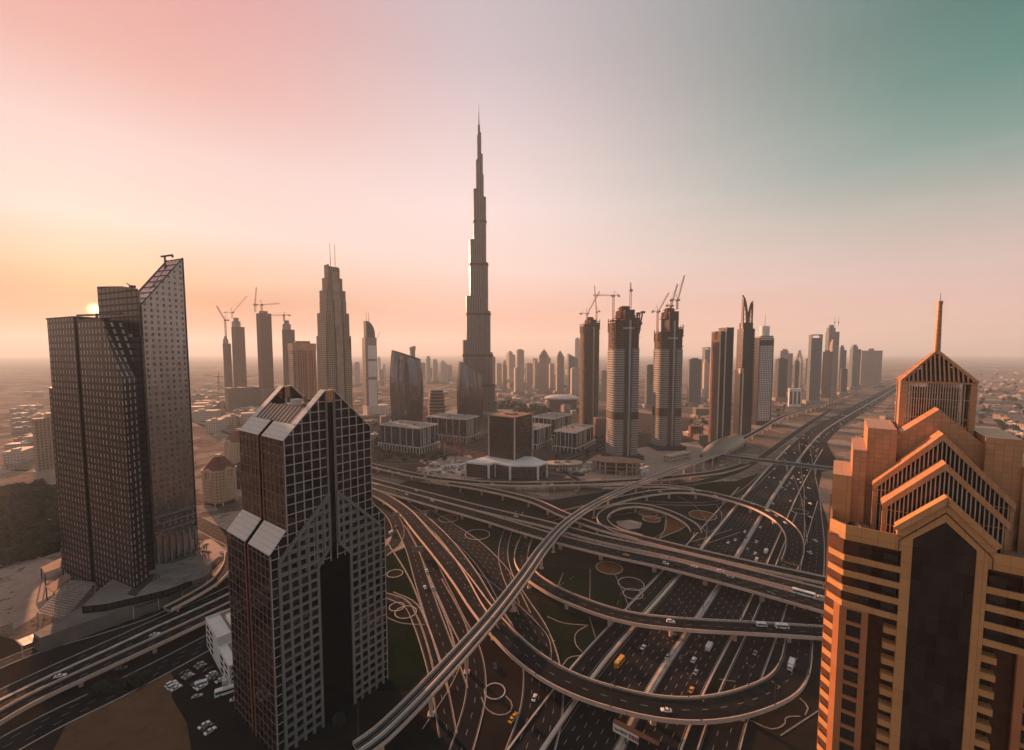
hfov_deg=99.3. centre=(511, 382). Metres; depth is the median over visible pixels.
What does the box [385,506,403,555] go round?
kerb
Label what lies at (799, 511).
planter ring
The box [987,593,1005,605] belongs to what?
window
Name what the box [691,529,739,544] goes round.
kerb
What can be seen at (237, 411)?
house
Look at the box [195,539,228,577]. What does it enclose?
paved plaza
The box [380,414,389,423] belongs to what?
house
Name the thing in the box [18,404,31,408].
house
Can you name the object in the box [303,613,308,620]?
window
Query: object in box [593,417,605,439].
block
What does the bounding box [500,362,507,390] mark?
tower
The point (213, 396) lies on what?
house
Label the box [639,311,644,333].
concrete pump mast
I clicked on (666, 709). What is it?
car
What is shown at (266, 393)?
unfinished podium
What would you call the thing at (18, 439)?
house
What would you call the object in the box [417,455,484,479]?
building site ground
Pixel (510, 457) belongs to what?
cube office
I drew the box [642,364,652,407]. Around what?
tower
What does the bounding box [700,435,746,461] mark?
metro station
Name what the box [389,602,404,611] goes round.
planter ring
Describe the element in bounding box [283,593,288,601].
window
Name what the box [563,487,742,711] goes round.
service road
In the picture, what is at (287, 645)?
window
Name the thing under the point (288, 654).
window
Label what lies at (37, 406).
house
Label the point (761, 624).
van
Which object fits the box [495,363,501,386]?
tower
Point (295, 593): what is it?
window
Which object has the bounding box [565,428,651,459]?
city road
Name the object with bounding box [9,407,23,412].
house
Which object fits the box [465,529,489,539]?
planter ring
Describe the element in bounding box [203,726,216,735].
car
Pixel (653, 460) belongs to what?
building site ground
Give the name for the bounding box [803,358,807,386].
tower
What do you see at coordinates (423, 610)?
kerb
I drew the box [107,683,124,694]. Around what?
tree
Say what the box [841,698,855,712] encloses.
window
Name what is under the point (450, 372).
tower
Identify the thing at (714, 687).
grass
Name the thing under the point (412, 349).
tower
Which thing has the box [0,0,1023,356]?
sky
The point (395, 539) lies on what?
slip road
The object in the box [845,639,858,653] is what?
window
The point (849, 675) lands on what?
window
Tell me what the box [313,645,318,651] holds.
window
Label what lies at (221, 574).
flyover
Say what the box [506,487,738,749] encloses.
kerb
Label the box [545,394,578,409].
oval arena
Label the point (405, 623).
garden path
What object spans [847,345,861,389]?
tower
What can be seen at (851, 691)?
window
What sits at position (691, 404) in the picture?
house
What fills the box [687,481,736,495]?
grass
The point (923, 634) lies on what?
ochre tower
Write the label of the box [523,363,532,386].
tower
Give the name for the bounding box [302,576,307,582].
window
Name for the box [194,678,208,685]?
van
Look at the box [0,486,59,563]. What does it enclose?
grove ground
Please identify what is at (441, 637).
slip road
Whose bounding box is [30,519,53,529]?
tree
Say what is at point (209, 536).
kerb
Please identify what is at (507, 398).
house
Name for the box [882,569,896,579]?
window
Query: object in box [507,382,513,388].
house
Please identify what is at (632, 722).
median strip
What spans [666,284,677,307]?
tower crane
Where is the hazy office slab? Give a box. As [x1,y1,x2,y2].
[31,412,55,480]
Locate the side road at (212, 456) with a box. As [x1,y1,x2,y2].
[32,452,223,489]
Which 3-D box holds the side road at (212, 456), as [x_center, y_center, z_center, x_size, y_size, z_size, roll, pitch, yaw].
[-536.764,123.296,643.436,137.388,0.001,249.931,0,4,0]
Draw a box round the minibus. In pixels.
[775,622,789,629]
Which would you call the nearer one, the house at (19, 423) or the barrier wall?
the barrier wall
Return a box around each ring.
[387,569,402,577]
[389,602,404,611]
[395,605,416,618]
[439,515,458,521]
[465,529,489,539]
[484,683,504,699]
[569,472,585,476]
[596,561,622,574]
[618,577,644,590]
[623,588,642,599]
[638,510,657,516]
[640,512,664,518]
[642,516,660,522]
[689,510,716,519]
[791,509,808,513]
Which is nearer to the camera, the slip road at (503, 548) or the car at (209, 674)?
the car at (209, 674)
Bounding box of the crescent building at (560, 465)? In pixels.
[546,460,582,470]
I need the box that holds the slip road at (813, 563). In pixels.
[794,441,823,616]
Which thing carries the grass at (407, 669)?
on the interchange ground at (375, 706)
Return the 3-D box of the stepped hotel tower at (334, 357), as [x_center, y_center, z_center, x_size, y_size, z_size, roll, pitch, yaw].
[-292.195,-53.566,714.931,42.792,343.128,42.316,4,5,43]
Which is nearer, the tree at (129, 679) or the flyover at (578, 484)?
the tree at (129, 679)
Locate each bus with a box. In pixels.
[214,683,233,697]
[614,654,624,668]
[792,587,815,598]
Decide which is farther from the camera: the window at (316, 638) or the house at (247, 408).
the house at (247, 408)
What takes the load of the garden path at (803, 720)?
on the interchange ground at (375, 706)
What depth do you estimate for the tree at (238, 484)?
533.23 m
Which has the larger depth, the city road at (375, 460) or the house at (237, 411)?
the house at (237, 411)
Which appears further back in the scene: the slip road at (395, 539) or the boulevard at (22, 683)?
the slip road at (395, 539)
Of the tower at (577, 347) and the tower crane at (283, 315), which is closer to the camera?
the tower crane at (283, 315)
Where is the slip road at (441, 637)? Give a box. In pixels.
[397,528,465,692]
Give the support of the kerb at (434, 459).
on the city ground at (549, 454)
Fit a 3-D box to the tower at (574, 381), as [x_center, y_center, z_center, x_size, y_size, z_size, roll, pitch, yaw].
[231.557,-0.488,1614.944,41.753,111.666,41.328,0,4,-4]
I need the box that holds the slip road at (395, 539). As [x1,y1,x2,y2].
[373,501,403,555]
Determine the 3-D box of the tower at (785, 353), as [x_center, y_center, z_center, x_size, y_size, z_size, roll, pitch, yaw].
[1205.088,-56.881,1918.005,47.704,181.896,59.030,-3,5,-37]
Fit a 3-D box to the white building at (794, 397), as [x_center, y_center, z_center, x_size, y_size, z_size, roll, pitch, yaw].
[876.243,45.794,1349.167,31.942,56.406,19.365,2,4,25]
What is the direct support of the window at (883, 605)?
in the ochre tower at (923, 634)
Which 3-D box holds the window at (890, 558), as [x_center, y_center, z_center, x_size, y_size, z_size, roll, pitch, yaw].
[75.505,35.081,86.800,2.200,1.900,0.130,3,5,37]
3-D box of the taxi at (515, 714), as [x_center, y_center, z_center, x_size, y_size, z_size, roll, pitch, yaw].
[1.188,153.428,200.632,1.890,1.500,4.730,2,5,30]
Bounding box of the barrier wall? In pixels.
[680,449,822,749]
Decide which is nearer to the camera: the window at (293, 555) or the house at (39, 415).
the window at (293, 555)
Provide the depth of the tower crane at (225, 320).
1281.72 m
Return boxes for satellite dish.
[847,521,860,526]
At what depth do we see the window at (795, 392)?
1340.29 m
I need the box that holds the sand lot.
[54,672,190,749]
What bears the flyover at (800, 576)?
on the interchange ground at (375, 706)
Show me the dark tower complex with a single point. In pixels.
(120, 407)
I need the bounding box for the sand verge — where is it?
[819,395,895,520]
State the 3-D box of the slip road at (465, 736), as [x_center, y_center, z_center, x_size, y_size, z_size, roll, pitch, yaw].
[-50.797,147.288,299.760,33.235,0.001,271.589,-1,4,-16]
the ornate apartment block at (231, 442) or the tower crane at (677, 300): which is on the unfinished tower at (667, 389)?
the tower crane at (677, 300)
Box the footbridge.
[722,454,832,474]
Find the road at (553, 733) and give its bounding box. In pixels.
[539,445,790,749]
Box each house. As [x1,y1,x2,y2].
[2,446,33,464]
[5,441,32,448]
[5,459,30,469]
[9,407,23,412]
[10,416,30,423]
[11,421,29,426]
[12,412,28,416]
[12,425,31,432]
[12,437,23,441]
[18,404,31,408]
[22,408,35,412]
[24,435,32,441]
[29,404,42,408]
[31,391,44,395]
[31,413,43,417]
[191,404,216,412]
[192,394,204,402]
[192,409,220,420]
[193,401,220,408]
[204,383,211,387]
[205,417,225,432]
[207,390,217,394]
[208,394,217,400]
[216,400,224,408]
[220,414,238,426]
[233,409,245,415]
[239,406,255,411]
[241,412,254,424]
[248,408,257,411]
[365,419,377,424]
[371,432,377,439]
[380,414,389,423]
[504,396,512,401]
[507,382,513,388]
[527,402,534,407]
[561,404,571,411]
[688,402,696,406]
[693,419,702,423]
[693,434,707,439]
[879,415,888,419]
[976,405,985,409]
[993,413,1002,418]
[1001,416,1013,421]
[1010,408,1020,413]
[1010,412,1021,418]
[1014,432,1023,437]
[1015,422,1023,427]
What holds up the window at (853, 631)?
in the ochre tower at (923, 634)
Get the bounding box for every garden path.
[387,617,424,624]
[422,667,459,728]
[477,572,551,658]
[481,696,512,715]
[547,616,582,624]
[574,625,587,652]
[749,716,799,729]
[780,710,817,735]
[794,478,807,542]
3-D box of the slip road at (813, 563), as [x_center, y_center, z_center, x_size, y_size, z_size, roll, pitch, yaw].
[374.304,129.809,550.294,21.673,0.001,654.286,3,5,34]
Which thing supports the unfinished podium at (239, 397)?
on the ground at (20, 377)
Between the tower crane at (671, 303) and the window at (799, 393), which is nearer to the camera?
the tower crane at (671, 303)
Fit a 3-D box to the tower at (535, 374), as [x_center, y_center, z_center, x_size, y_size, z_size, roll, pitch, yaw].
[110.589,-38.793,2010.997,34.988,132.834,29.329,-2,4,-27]
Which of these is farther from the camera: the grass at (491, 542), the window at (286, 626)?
the grass at (491, 542)
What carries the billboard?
on the interchange ground at (375, 706)
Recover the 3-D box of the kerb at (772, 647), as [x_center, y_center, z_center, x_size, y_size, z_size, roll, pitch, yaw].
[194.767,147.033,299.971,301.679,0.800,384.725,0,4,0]
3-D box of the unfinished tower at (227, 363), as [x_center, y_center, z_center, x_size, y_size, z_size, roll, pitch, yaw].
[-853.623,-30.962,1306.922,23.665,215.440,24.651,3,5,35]
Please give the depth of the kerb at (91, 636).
256.88 m
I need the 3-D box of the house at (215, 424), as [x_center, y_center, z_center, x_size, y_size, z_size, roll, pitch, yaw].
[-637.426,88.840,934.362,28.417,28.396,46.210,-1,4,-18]
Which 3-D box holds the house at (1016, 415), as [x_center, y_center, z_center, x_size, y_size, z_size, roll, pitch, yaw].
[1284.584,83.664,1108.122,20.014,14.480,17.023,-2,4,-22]
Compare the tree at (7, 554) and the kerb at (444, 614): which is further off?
the tree at (7, 554)
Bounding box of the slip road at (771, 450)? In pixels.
[669,409,833,485]
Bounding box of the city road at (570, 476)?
[561,471,581,480]
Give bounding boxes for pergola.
[36,580,95,625]
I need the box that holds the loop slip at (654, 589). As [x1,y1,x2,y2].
[628,522,706,612]
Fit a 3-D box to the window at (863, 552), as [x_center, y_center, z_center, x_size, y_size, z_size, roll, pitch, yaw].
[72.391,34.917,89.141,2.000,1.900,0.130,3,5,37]
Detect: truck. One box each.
[222,678,227,685]
[705,641,712,651]
[787,657,794,670]
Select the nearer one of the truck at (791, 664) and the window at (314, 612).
the window at (314, 612)
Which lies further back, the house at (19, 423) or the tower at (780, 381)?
the tower at (780, 381)
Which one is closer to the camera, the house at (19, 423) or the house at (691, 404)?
the house at (19, 423)
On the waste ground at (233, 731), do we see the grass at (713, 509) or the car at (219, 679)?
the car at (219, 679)
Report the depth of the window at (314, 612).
190.65 m
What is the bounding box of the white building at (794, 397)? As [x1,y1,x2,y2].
[788,388,801,406]
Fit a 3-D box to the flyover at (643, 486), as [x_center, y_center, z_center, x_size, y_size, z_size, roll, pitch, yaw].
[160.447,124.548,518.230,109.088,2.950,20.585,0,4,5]
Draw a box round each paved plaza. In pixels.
[13,556,69,629]
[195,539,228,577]
[385,536,403,553]
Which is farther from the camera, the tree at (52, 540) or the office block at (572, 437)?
the office block at (572, 437)
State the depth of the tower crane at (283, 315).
1214.92 m
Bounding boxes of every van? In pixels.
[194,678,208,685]
[756,621,767,626]
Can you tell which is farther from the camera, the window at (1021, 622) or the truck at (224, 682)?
the truck at (224, 682)
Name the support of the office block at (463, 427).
on the city ground at (549, 454)
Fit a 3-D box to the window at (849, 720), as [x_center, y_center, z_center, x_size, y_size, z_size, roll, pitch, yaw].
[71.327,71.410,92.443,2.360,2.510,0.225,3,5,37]
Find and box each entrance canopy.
[40,558,63,584]
[45,573,72,604]
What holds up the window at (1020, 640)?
in the ochre tower at (923, 634)
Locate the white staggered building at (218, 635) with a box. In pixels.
[205,608,233,684]
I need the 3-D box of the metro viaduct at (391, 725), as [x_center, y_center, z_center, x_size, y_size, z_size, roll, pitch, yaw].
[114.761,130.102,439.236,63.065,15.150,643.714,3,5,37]
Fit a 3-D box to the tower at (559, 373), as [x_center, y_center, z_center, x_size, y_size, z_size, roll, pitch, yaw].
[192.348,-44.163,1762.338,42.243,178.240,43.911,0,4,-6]
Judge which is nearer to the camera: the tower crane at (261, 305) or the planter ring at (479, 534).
the planter ring at (479, 534)
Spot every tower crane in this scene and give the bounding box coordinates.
[205,373,222,390]
[217,307,228,336]
[224,296,246,317]
[256,300,275,311]
[262,312,290,320]
[579,291,599,317]
[594,286,599,315]
[597,291,619,317]
[629,282,632,307]
[651,294,668,332]
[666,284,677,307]
[670,276,684,308]
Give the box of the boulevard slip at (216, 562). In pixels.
[0,556,223,667]
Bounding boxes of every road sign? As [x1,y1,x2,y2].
[393,512,399,519]
[413,546,422,554]
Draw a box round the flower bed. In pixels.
[659,515,685,538]
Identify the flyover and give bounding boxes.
[0,601,229,725]
[164,551,227,611]
[372,463,749,490]
[372,478,824,598]
[372,482,823,613]
[372,488,812,725]
[402,501,512,628]
[445,481,824,584]
[514,534,822,642]
[564,488,804,566]
[600,484,694,490]
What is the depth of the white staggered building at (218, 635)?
234.90 m
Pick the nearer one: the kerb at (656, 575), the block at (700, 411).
the kerb at (656, 575)
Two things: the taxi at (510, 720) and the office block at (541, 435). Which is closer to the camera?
the taxi at (510, 720)
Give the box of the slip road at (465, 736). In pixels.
[405,525,485,749]
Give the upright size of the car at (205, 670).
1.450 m
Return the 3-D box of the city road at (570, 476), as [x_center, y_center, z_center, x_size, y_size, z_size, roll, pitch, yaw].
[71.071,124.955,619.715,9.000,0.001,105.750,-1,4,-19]
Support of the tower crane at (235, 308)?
on the unfinished tower at (239, 355)
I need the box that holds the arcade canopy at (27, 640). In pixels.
[15,590,182,658]
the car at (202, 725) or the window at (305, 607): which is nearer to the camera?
the window at (305, 607)
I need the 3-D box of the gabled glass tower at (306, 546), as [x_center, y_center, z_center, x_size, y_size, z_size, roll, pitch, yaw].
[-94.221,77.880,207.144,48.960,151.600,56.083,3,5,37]
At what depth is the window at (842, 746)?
92.96 m
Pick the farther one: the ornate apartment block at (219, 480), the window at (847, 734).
the ornate apartment block at (219, 480)
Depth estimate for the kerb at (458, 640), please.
231.71 m
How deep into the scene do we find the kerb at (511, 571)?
334.44 m
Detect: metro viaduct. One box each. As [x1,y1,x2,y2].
[353,451,727,749]
[743,379,896,441]
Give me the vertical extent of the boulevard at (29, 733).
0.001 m
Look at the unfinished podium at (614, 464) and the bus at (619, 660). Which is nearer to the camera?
the bus at (619, 660)
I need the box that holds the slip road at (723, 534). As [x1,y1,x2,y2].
[703,529,737,543]
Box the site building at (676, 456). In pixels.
[663,450,690,462]
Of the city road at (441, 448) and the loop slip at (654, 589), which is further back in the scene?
the city road at (441, 448)
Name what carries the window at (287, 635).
in the gabled glass tower at (306, 546)
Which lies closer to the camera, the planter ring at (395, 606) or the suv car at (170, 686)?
the suv car at (170, 686)
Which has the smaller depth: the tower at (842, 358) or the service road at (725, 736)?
the service road at (725, 736)
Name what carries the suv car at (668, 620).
on the flyover at (733, 628)
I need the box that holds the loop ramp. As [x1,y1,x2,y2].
[597,503,701,538]
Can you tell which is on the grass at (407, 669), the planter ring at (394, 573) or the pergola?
the planter ring at (394, 573)
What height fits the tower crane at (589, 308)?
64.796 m
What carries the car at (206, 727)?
on the waste ground at (233, 731)
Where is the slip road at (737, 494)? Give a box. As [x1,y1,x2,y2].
[549,457,782,519]
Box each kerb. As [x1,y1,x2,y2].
[0,558,223,668]
[0,586,227,689]
[0,635,208,749]
[198,517,226,545]
[372,447,486,462]
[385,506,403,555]
[385,538,449,691]
[387,592,456,737]
[387,593,433,669]
[397,527,467,692]
[404,525,486,749]
[418,503,563,749]
[428,576,455,646]
[441,579,468,632]
[498,511,530,614]
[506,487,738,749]
[548,458,777,520]
[626,520,706,612]
[642,412,829,488]
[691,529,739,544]
[739,501,817,749]
[794,444,824,614]
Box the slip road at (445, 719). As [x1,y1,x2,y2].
[387,592,455,736]
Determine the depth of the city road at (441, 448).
777.33 m
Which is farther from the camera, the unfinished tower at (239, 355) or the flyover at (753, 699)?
the unfinished tower at (239, 355)
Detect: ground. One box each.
[0,355,1023,639]
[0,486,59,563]
[0,576,357,749]
[358,443,835,749]
[363,407,709,480]
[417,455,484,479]
[564,441,703,478]
[616,520,641,528]
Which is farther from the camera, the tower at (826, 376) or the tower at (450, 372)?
the tower at (450, 372)
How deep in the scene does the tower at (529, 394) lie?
1605.24 m
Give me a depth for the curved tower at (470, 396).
1040.44 m
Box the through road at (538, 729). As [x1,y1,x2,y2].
[390,495,562,749]
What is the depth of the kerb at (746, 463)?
621.48 m
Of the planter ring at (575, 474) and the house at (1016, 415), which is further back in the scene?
the house at (1016, 415)
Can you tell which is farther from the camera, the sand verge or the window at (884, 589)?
the sand verge
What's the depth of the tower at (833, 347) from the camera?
1559.78 m
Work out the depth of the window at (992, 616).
78.44 m
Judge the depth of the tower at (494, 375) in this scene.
1501.78 m
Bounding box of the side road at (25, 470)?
[10,469,34,471]
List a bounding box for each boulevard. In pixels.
[0,586,229,707]
[0,636,208,749]
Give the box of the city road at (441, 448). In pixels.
[439,440,443,456]
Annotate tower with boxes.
[223,336,232,404]
[226,385,387,749]
[231,318,246,386]
[255,311,273,407]
[282,320,294,402]
[316,244,352,407]
[354,362,360,385]
[362,313,388,415]
[377,356,380,369]
[377,369,384,382]
[382,364,386,378]
[390,350,423,421]
[409,346,415,356]
[421,362,425,378]
[424,356,432,383]
[431,359,439,383]
[440,362,448,383]
[448,365,452,379]
[457,362,483,421]
[493,356,496,399]
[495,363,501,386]
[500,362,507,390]
[506,351,514,379]
[511,367,524,395]
[516,349,524,383]
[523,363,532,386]
[525,371,533,397]
[532,360,538,388]
[536,349,550,393]
[549,363,554,390]
[553,351,565,393]
[564,354,579,390]
[568,367,579,396]
[575,338,579,376]
[576,317,600,424]
[600,370,606,400]
[601,306,643,459]
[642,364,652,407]
[647,308,685,450]
[683,358,703,405]
[701,347,710,391]
[701,359,709,400]
[707,355,710,401]
[708,327,733,442]
[733,295,754,434]
[751,315,773,425]
[772,358,787,400]
[780,349,792,390]
[793,360,799,387]
[796,350,803,391]
[802,334,822,404]
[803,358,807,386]
[816,293,1023,749]
[820,325,839,393]
[820,350,832,401]
[829,340,837,398]
[837,345,846,390]
[837,368,847,394]
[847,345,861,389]
[859,348,885,387]
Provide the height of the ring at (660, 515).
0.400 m
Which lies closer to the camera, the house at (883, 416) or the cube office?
the cube office
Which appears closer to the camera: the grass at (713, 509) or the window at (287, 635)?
the window at (287, 635)
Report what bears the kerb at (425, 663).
on the interchange ground at (375, 706)
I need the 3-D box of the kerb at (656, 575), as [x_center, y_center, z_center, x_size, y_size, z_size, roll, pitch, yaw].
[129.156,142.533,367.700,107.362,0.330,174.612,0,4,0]
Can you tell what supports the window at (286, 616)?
in the gabled glass tower at (306, 546)
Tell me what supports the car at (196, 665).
on the waste ground at (233, 731)
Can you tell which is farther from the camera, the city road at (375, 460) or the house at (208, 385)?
the house at (208, 385)
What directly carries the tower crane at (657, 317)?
on the unfinished tower at (667, 389)
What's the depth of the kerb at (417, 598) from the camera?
304.07 m
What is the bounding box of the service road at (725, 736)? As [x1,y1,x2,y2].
[699,499,816,749]
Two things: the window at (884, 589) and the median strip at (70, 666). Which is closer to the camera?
the window at (884, 589)
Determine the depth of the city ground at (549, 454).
753.75 m
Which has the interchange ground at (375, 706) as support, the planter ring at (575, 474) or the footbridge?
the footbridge
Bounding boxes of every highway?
[556,384,896,749]
[624,388,896,749]
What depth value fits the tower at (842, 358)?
1798.98 m
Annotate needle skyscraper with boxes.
[445,115,513,418]
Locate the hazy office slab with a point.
(43, 448)
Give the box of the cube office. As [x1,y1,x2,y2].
[464,411,547,480]
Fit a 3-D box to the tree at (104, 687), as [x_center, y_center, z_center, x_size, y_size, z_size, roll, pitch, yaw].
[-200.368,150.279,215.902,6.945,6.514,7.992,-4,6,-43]
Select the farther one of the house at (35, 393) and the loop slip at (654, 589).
the house at (35, 393)
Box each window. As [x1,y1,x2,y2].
[281,564,287,571]
[282,574,287,581]
[282,584,288,591]
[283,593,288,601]
[283,603,288,610]
[283,613,289,620]
[284,622,289,629]
[284,632,289,639]
[284,641,290,648]
[285,651,290,658]
[285,660,290,668]
[291,551,296,558]
[292,580,297,587]
[292,589,298,596]
[293,598,298,606]
[293,608,298,615]
[293,618,299,624]
[294,627,299,634]
[294,636,299,644]
[294,646,300,653]
[295,655,300,662]
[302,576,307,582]
[302,585,307,592]
[302,594,307,601]
[303,604,308,610]
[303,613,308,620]
[303,622,308,629]
[304,640,309,648]
[304,650,309,657]
[311,572,316,579]
[311,581,316,588]
[312,608,317,615]
[313,636,318,643]
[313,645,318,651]
[794,391,796,403]
[798,391,800,403]
[839,741,852,749]
[840,727,853,741]
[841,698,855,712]
[841,712,854,727]
[842,683,856,697]
[843,668,857,682]
[844,654,858,668]
[845,624,859,638]
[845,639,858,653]
[846,609,860,623]
[856,595,868,604]
[857,579,869,589]
[858,564,870,573]
[859,547,871,558]
[880,601,894,611]
[881,585,895,595]
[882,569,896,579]
[883,553,897,563]
[985,628,1002,640]
[986,611,1004,623]
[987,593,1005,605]
[989,575,1007,588]
[1017,637,1023,646]
[1019,619,1023,628]
[1020,601,1023,610]
[1020,730,1023,742]
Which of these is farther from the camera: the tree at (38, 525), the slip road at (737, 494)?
the slip road at (737, 494)
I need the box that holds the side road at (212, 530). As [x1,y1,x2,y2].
[197,517,226,544]
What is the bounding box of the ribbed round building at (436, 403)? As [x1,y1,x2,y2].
[428,390,444,414]
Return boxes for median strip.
[0,593,228,700]
[614,387,896,749]
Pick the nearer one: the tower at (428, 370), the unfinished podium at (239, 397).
the unfinished podium at (239, 397)
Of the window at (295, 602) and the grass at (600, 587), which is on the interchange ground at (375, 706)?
the grass at (600, 587)
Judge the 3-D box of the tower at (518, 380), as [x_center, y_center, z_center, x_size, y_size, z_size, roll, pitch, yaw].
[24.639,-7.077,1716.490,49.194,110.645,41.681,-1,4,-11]
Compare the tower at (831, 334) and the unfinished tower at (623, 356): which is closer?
the unfinished tower at (623, 356)
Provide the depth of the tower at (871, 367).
2105.58 m
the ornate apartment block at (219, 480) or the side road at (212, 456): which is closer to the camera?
the ornate apartment block at (219, 480)
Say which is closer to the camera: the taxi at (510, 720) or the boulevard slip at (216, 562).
the taxi at (510, 720)
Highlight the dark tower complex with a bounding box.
[46,254,197,590]
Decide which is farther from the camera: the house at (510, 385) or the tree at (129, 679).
the house at (510, 385)
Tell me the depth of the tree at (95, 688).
213.35 m
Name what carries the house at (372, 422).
on the city ground at (549, 454)
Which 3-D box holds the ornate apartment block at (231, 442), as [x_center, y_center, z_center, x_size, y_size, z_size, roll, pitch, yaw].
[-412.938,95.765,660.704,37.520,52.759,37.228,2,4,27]
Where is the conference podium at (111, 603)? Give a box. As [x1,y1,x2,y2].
[33,563,211,652]
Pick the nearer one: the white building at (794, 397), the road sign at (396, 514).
the road sign at (396, 514)
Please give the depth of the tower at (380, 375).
2406.18 m
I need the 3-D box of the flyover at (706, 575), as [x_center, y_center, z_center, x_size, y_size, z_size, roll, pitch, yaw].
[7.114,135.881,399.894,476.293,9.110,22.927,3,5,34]
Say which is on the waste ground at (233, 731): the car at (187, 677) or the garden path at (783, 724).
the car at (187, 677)
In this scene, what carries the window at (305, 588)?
in the gabled glass tower at (306, 546)
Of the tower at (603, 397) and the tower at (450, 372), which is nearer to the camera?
the tower at (603, 397)
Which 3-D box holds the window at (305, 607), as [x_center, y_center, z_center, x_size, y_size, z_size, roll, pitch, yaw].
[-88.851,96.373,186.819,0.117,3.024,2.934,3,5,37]
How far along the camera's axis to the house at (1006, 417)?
1046.12 m
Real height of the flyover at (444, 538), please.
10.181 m
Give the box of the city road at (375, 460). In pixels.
[372,447,485,462]
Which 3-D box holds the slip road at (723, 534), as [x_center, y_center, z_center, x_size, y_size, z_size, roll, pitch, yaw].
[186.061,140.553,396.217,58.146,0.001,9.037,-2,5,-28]
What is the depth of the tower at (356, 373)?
2151.35 m
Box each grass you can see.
[378,547,426,690]
[437,513,536,569]
[538,601,606,668]
[542,566,655,608]
[592,508,692,541]
[679,504,720,525]
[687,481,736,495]
[705,645,739,694]
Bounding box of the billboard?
[612,718,659,749]
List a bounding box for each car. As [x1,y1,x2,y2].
[53,673,66,678]
[115,666,126,670]
[164,680,177,687]
[166,682,179,690]
[170,684,182,691]
[178,669,189,675]
[180,672,191,678]
[183,673,194,679]
[191,693,202,699]
[193,661,204,667]
[196,663,206,669]
[196,683,207,690]
[197,720,210,729]
[201,722,213,731]
[202,666,213,672]
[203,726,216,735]
[205,670,216,677]
[208,672,218,679]
[211,674,222,680]
[214,676,223,683]
[531,693,537,701]
[660,707,671,712]
[666,618,674,623]
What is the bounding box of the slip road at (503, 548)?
[498,511,529,614]
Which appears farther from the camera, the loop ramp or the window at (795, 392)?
the window at (795, 392)
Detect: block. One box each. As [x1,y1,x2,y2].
[201,454,237,507]
[223,428,239,465]
[287,341,316,399]
[378,420,439,453]
[426,413,480,442]
[533,412,571,440]
[533,423,552,449]
[552,423,595,452]
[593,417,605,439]
[688,425,700,436]
[693,407,708,417]
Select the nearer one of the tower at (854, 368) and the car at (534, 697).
the car at (534, 697)
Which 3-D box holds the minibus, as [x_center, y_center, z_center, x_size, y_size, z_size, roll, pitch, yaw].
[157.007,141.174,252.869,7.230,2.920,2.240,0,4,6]
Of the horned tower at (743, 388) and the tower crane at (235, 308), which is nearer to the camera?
the horned tower at (743, 388)
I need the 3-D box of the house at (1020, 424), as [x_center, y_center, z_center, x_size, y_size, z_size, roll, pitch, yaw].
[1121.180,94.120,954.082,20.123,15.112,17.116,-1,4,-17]
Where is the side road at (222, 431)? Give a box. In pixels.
[192,422,231,435]
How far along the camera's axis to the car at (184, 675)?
225.42 m
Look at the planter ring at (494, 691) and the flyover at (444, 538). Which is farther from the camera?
the flyover at (444, 538)
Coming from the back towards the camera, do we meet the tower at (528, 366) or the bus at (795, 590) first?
the tower at (528, 366)
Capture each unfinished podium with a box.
[224,386,259,411]
[261,388,276,403]
[591,456,640,475]
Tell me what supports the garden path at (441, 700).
on the interchange ground at (375, 706)
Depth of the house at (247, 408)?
1243.01 m
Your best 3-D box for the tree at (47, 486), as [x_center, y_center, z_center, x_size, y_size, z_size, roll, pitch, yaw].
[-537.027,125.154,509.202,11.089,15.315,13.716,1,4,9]
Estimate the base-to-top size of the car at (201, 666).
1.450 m
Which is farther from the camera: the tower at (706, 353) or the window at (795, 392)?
the tower at (706, 353)
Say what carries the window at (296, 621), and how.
in the gabled glass tower at (306, 546)
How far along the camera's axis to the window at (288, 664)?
181.97 m
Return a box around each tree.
[0,544,21,567]
[2,482,22,495]
[23,483,33,491]
[30,478,46,489]
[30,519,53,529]
[42,531,60,552]
[43,484,56,490]
[44,518,58,523]
[85,679,108,698]
[99,679,115,692]
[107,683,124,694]
[113,675,126,685]
[120,672,139,690]
[131,677,148,687]
[138,668,152,680]
[237,480,240,489]
[996,420,1008,427]
[1011,426,1022,431]
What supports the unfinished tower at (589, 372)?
on the city ground at (549, 454)
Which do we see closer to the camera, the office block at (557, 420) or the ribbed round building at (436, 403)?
the office block at (557, 420)
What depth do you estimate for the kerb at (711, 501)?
493.77 m
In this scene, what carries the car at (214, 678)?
on the waste ground at (233, 731)
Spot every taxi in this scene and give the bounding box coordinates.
[508,716,515,723]
[512,711,518,720]
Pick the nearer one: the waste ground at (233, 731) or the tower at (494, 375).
the waste ground at (233, 731)
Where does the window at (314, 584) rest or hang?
in the gabled glass tower at (306, 546)
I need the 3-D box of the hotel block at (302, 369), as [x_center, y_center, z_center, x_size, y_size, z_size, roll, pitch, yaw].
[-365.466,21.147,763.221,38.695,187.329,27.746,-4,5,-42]
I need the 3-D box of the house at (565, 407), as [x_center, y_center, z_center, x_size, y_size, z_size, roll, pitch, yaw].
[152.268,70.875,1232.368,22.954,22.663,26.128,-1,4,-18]

